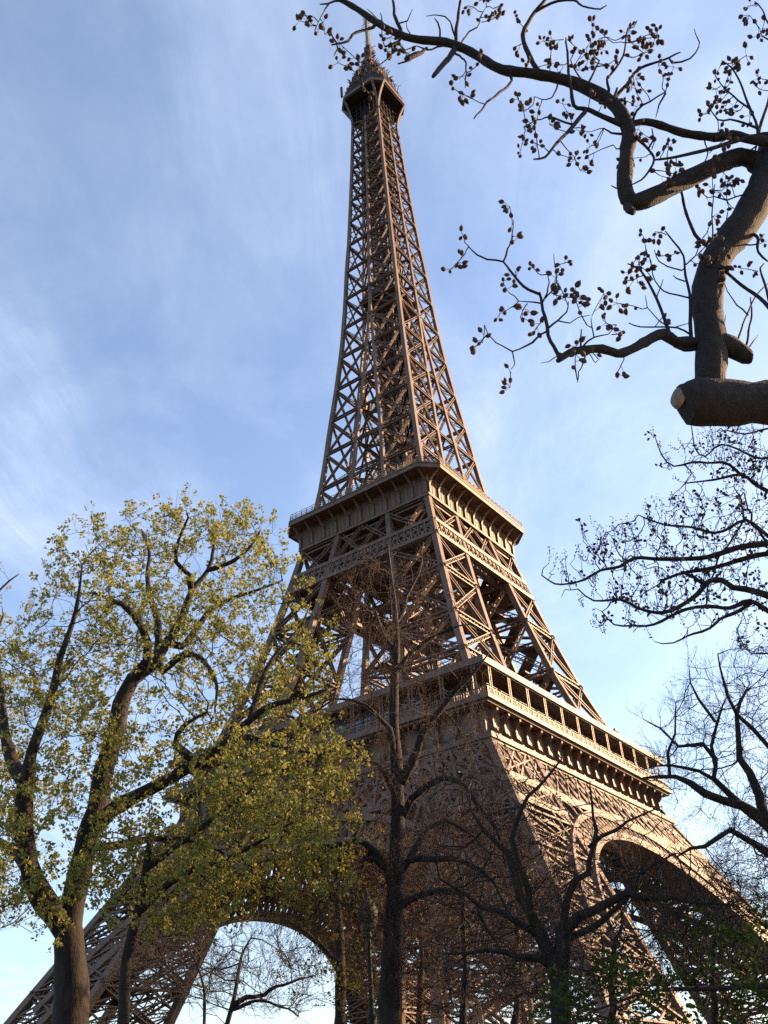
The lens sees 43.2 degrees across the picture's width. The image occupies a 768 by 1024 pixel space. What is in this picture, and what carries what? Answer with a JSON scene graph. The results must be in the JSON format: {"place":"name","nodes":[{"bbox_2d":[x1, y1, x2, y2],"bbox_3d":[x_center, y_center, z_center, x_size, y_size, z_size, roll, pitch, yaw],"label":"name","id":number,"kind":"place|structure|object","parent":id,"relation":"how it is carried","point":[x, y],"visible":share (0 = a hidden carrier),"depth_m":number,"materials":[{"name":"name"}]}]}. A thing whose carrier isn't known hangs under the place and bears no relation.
{"place":"outdoors","nodes":[
{"label":"outdoors","id":0,"kind":"place"},
{"bbox_2d":[0,0,767,1023],"label":"sky","id":1,"kind":"structure","parent":0,"point":[175,174],"materials":[{"name":"blue"}]},
{"bbox_2d":[292,0,767,426],"bbox_3d":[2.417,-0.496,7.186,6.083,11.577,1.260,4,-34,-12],"label":"paulownia tree","id":2,"kind":"object","parent":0,"point":[710,394],"visible":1,"depth_m":8.94,"materials":[{"name":"brown plant"}]},
{"label":"ground","id":3,"kind":"structure","parent":0,"visible":0},
{"bbox_2d":[0,561,57,928],"bbox_3d":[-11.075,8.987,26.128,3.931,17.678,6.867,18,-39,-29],"label":"leafy tree","id":4,"kind":"object","parent":3,"relation":"on","point":[10,679],"visible":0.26,"depth_m":26.82,"materials":[{"name":"green plant"}]},
{"bbox_2d":[0,482,346,1023],"bbox_3d":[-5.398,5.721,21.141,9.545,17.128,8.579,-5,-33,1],"label":"leafy tree","id":5,"kind":"object","parent":3,"relation":"on","point":[64,924],"visible":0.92,"depth_m":21.01,"materials":[{"name":"green plant"}]},
{"bbox_2d":[112,897,256,1023],"bbox_3d":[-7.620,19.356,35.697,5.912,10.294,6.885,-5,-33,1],"label":"upright bare tree","id":6,"kind":"object","parent":3,"relation":"on","point":[201,978],"visible":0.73,"depth_m":36.54,"materials":[{"name":"brown plant"}]},
{"bbox_2d":[55,710,374,1023],"bbox_3d":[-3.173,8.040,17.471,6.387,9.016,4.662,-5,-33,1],"label":"slender leafy tree","id":7,"kind":"object","parent":3,"relation":"on","point":[145,897],"visible":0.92,"depth_m":17.98,"materials":[{"name":"green plant"}]},
{"bbox_2d":[96,908,333,1023],"bbox_3d":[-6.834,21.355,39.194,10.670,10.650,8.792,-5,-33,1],"label":"forked bare tree","id":8,"kind":"object","parent":3,"relation":"on","point":[236,1005],"visible":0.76,"depth_m":39.84,"materials":[{"name":"brown plant"}]},
{"bbox_2d":[267,808,412,1023],"bbox_3d":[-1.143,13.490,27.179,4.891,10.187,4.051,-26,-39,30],"label":"olive leaved tree","id":9,"kind":"object","parent":3,"relation":"on","point":[340,996],"visible":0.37,"depth_m":27.48,"materials":[{"name":"green plant"}]},
{"bbox_2d":[358,890,377,1023],"bbox_3d":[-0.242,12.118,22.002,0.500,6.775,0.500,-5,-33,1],"label":"street lamp","id":10,"kind":"object","parent":3,"relation":"on","point":[372,1017],"visible":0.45,"depth_m":22.94,"materials":[{"name":"black metal"}]},
{"bbox_2d":[3,18,767,1023],"bbox_3d":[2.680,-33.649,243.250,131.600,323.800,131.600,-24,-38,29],"label":"lattice tower","id":11,"kind":"structure","parent":3,"relation":"on","point":[411,494],"depth_m":195.58,"materials":[{"name":"metal"}]},
{"bbox_2d":[214,536,583,1023],"bbox_3d":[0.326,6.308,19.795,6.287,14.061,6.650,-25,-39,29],"label":"arching bare tree","id":12,"kind":"object","parent":3,"relation":"on","point":[397,903],"visible":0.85,"depth_m":19.59,"materials":[{"name":"brown plant"}]},
{"bbox_2d":[326,833,548,1023],"bbox_3d":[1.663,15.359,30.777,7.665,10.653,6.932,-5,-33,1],"label":"bare tree","id":13,"kind":"object","parent":3,"relation":"on","point":[410,972],"visible":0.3,"depth_m":30.64,"materials":[{"name":"brown plant"}]},
{"bbox_2d":[403,822,495,1023],"bbox_3d":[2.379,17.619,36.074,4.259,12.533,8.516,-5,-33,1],"label":"pale bare tree","id":14,"kind":"object","parent":3,"relation":"on","point":[444,935],"visible":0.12,"depth_m":36.68,"materials":[{"name":"beige plant"}]},
{"bbox_2d":[366,784,576,1023],"bbox_3d":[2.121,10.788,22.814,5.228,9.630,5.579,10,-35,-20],"label":"bare tree","id":15,"kind":"object","parent":3,"relation":"on","point":[462,989],"visible":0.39,"depth_m":22.74,"materials":[{"name":"brown plant"}]},
{"bbox_2d":[431,847,547,1023],"bbox_3d":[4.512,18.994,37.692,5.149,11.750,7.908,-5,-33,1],"label":"pale bare tree","id":16,"kind":"object","parent":3,"relation":"on","point":[481,1018],"visible":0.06,"depth_m":37.87,"materials":[{"name":"beige plant"}]},
{"bbox_2d":[436,816,627,1023],"bbox_3d":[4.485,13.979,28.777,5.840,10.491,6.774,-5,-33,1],"label":"bare tree","id":17,"kind":"object","parent":3,"relation":"on","point":[514,1018],"visible":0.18,"depth_m":29.32,"materials":[{"name":"brown plant"}]},
{"bbox_2d":[474,844,611,1023],"bbox_3d":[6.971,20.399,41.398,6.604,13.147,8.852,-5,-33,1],"label":"pale bare tree","id":18,"kind":"object","parent":3,"relation":"on","point":[523,970],"visible":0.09,"depth_m":41.98,"materials":[{"name":"beige plant"}]},
{"bbox_2d":[381,697,763,1023],"bbox_3d":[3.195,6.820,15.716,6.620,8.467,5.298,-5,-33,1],"label":"spreading bare tree","id":19,"kind":"object","parent":3,"relation":"on","point":[558,952],"visible":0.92,"depth_m":15.70,"materials":[{"name":"brown plant"}]},
{"bbox_2d":[473,820,742,1023],"bbox_3d":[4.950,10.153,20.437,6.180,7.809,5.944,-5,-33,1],"label":"bare tree","id":20,"kind":"object","parent":3,"relation":"on","point":[612,1011],"visible":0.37,"depth_m":20.89,"materials":[{"name":"brown plant"}]},
{"bbox_2d":[525,891,767,1023],"bbox_3d":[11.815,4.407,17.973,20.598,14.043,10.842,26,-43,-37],"label":"bush","id":21,"kind":"object","parent":3,"relation":"on","point":[745,985],"visible":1,"depth_m":12.85,"materials":[{"name":"green plant"}]},
{"bbox_2d":[541,424,767,658],"bbox_3d":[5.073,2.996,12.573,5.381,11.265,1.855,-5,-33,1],"label":"paulownia tree","id":22,"kind":"object","parent":3,"relation":"on","point":[716,579],"visible":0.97,"depth_m":14.09,"materials":[{"name":"brown plant"}]},
{"bbox_2d":[613,826,767,1023],"bbox_3d":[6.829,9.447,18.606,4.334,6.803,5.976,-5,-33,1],"label":"bare tree","id":23,"kind":"object","parent":3,"relation":"on","point":[715,1005],"visible":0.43,"depth_m":19.02,"materials":[{"name":"brown plant"}]},
{"bbox_2d":[621,625,767,942],"bbox_3d":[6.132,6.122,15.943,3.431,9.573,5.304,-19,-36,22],"label":"budding bare tree","id":24,"kind":"object","parent":3,"relation":"on","point":[758,814],"visible":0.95,"depth_m":16.51,"materials":[{"name":"brown plant"}]},
{"bbox_2d":[685,752,767,954],"bbox_3d":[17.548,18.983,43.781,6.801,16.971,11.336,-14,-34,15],"label":"distant bare tree","id":25,"kind":"object","parent":3,"relation":"on","point":[713,882],"visible":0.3,"depth_m":45.34,"materials":[{"name":"brown plant"}]}
]}

